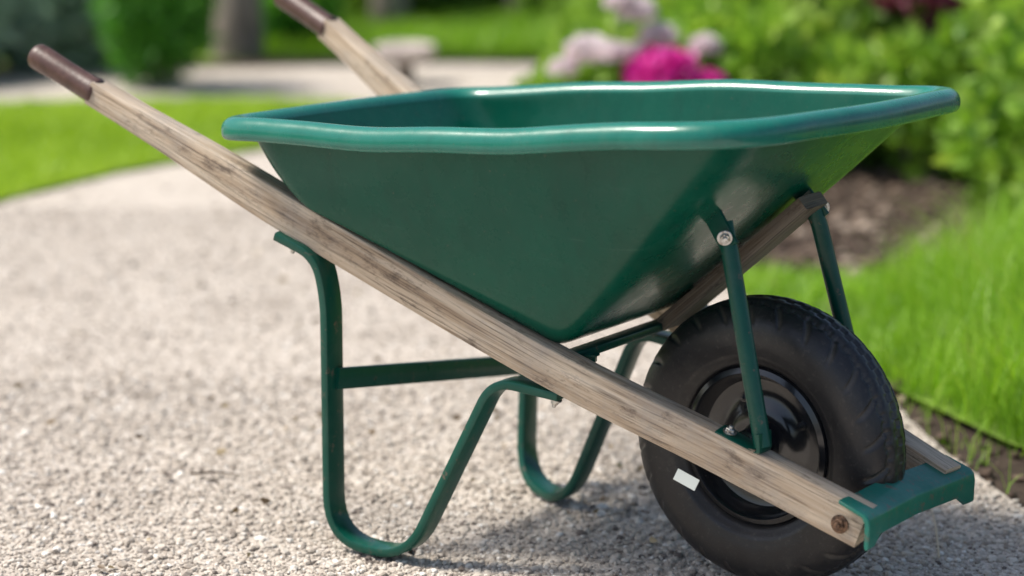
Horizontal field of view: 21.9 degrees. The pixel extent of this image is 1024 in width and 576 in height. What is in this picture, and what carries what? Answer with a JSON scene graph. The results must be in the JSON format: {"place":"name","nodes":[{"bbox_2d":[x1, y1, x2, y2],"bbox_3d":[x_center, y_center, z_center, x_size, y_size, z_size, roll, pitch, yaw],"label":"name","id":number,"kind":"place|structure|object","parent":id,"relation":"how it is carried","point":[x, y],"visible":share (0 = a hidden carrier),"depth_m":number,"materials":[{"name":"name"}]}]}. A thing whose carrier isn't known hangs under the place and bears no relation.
{"place":"outdoors","nodes":[
{"label":"outdoors","id":0,"kind":"place"},
{"bbox_2d":[0,92,351,199],"bbox_3d":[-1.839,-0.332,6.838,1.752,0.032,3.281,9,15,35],"label":"lawn grass","id":1,"kind":"structure","parent":0,"point":[48,124],"depth_m":7.21,"materials":[{"name":"green plant"}]},
{"bbox_2d":[0,34,530,64],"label":"lawn","id":2,"kind":"structure","parent":0,"point":[267,56],"depth_m":8.97,"materials":[{"name":"green plant"}]},
{"bbox_2d":[206,1,214,20],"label":"leafy shrub","id":3,"kind":"object","parent":2,"relation":"on","point":[213,3],"depth_m":9.29,"materials":[{"name":"green plant"}]},
{"bbox_2d":[211,0,263,61],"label":"garden tree","id":4,"kind":"object","parent":2,"relation":"on","point":[238,24],"visible":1,"depth_m":8.91,"materials":[{"name":"brown plant"}]},
{"bbox_2d":[262,0,348,45],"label":"leafy shrub","id":5,"kind":"object","parent":2,"relation":"on","point":[277,20],"visible":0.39,"depth_m":9.12,"materials":[{"name":"green plant"}]},
{"bbox_2d":[370,0,408,25],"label":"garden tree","id":6,"kind":"object","parent":2,"relation":"on","point":[388,9],"depth_m":9.65,"materials":[{"name":"green plant"}]},
{"bbox_2d":[339,0,489,16],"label":"leafy shrub","id":7,"kind":"object","parent":2,"relation":"on","point":[366,4],"visible":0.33,"depth_m":9.97,"materials":[{"name":"green plant"}]},
{"bbox_2d":[455,0,566,15],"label":"leafy shrub","id":8,"kind":"object","parent":2,"relation":"on","point":[526,4],"visible":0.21,"depth_m":9.95,"materials":[{"name":"green plant"}]},
{"bbox_2d":[504,0,530,18],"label":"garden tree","id":9,"kind":"object","parent":2,"relation":"on","point":[508,3],"depth_m":9.96,"materials":[{"name":"green plant"}]},
{"bbox_2d":[109,0,569,58],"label":"rough grass","id":10,"kind":"structure","parent":0,"point":[489,30],"depth_m":9.30,"materials":[{"name":"green plant"}]},
{"bbox_2d":[0,64,1023,575],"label":"gravel path","id":11,"kind":"structure","parent":0,"point":[122,186],"depth_m":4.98,"materials":[{"name":"beige gravel"}]},
{"bbox_2d":[86,0,225,88],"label":"conifer shrub","id":12,"kind":"object","parent":11,"relation":"on","point":[152,38],"visible":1,"depth_m":8.14,"materials":[{"name":"green plant"}]},
{"bbox_2d":[190,471,240,475],"bbox_3d":[-0.460,0.288,4.124,0.081,0.004,0.011,1,13,3],"label":"twig","id":13,"kind":"object","parent":11,"relation":"on","point":[206,472],"visible":1,"depth_m":4.12,"materials":[{"name":"wood"}]},
{"bbox_2d":[374,41,434,84],"bbox_3d":[-0.335,-0.698,8.298,0.192,0.126,0.192,9,15,35],"label":"stone birdbath","id":14,"kind":"object","parent":11,"relation":"on","point":[404,56],"visible":0.77,"depth_m":8.24,"materials":[{"name":"beige stone"}]},
{"bbox_2d":[28,0,974,575],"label":"wheelbarrow","id":15,"kind":"object","parent":11,"relation":"on","point":[520,234],"visible":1,"depth_m":3.56,"materials":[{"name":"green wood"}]},
{"bbox_2d":[931,508,939,557],"bbox_3d":[0.614,0.344,3.853,0.006,0.011,0.271,1,13,5],"label":"dry stalk","id":16,"kind":"object","parent":11,"relation":"on","point":[937,540],"visible":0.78,"depth_m":3.81,"materials":[{"name":"beige"}]},
{"bbox_2d":[0,56,1023,507],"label":"ground","id":17,"kind":"structure","parent":0,"point":[1006,468],"depth_m":6.00,"materials":[{"name":"soil"}]},
{"bbox_2d":[0,0,23,55],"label":"blue green shrub","id":18,"kind":"object","parent":17,"relation":"on","point":[8,36],"visible":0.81,"depth_m":8.34,"materials":[{"name":"green plant"}]},
{"bbox_2d":[0,0,115,72],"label":"blue green shrub","id":19,"kind":"object","parent":17,"relation":"on","point":[66,29],"visible":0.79,"depth_m":8.44,"materials":[{"name":"green plant"}]},
{"bbox_2d":[548,0,630,54],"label":"leafy shrub","id":20,"kind":"object","parent":17,"relation":"on","point":[582,11],"visible":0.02,"depth_m":7.52,"materials":[{"name":"green plant"}]},
{"bbox_2d":[511,0,755,85],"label":"hydrangea bush","id":21,"kind":"object","parent":17,"relation":"on","point":[602,48],"visible":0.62,"depth_m":6.53,"materials":[{"name":"green plant"}]},
{"bbox_2d":[662,0,832,81],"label":"leafy shrub","id":22,"kind":"object","parent":17,"relation":"on","point":[763,32],"visible":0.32,"depth_m":6.78,"materials":[{"name":"green plant"}]},
{"bbox_2d":[624,0,895,76],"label":"hydrangea bush","id":23,"kind":"object","parent":17,"relation":"on","point":[821,32],"visible":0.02,"depth_m":6.93,"materials":[{"name":"green plant"}]},
{"bbox_2d":[783,26,902,173],"bbox_3d":[0.853,-0.471,6.808,0.399,0.394,0.385,9,15,35],"label":"leafy shrub","id":24,"kind":"object","parent":17,"relation":"on","point":[832,63],"visible":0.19,"depth_m":6.72,"materials":[{"name":"green plant"}]},
{"bbox_2d":[792,0,929,160],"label":"leafy shrub","id":25,"kind":"object","parent":17,"relation":"on","point":[872,19],"visible":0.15,"depth_m":6.82,"materials":[{"name":"green plant"}]},
{"bbox_2d":[743,160,1023,447],"bbox_3d":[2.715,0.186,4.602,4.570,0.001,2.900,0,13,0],"label":"grass bank","id":26,"kind":"structure","parent":17,"relation":"on","point":[947,408],"depth_m":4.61,"materials":[{"name":"green plant"}]},
{"bbox_2d":[849,304,1023,493],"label":"grass tufts","id":27,"kind":"object","parent":26,"relation":"on","point":[928,415],"visible":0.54,"depth_m":4.36,"materials":[{"name":"green plant"}]},
{"bbox_2d":[997,44,1023,149],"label":"broadleaf plant","id":28,"kind":"object","parent":26,"relation":"on","point":[1008,91],"visible":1,"depth_m":5.90,"materials":[{"name":"green plant"}]},
{"bbox_2d":[754,161,1023,507],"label":"soil crumbs","id":29,"kind":"object","parent":17,"relation":"on","point":[861,220],"visible":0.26,"depth_m":6.16,"materials":[{"name":"brown soil"}]},
{"bbox_2d":[871,0,974,34],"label":"red leaf shrub","id":30,"kind":"object","parent":17,"relation":"on","point":[928,19],"visible":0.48,"depth_m":6.71,"materials":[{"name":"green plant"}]},
{"bbox_2d":[858,17,991,183],"bbox_3d":[1.076,-0.470,6.687,0.449,0.431,0.386,9,15,35],"label":"leafy shrub","id":31,"kind":"object","parent":17,"relation":"on","point":[910,57],"visible":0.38,"depth_m":6.63,"materials":[{"name":"green plant"}]},
{"bbox_2d":[902,0,1023,167],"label":"leafy shrub","id":32,"kind":"object","parent":17,"relation":"on","point":[950,29],"visible":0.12,"depth_m":6.53,"materials":[{"name":"green plant"}]},
{"bbox_2d":[931,0,1023,218],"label":"broadleaf plant","id":33,"kind":"object","parent":17,"relation":"on","point":[992,115],"visible":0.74,"depth_m":5.99,"materials":[{"name":"green plant"}]},
{"bbox_2d":[961,127,1023,229],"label":"shrub","id":34,"kind":"object","parent":17,"relation":"on","point":[1009,153],"visible":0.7,"depth_m":5.95,"materials":[{"name":"green plant"}]}
]}

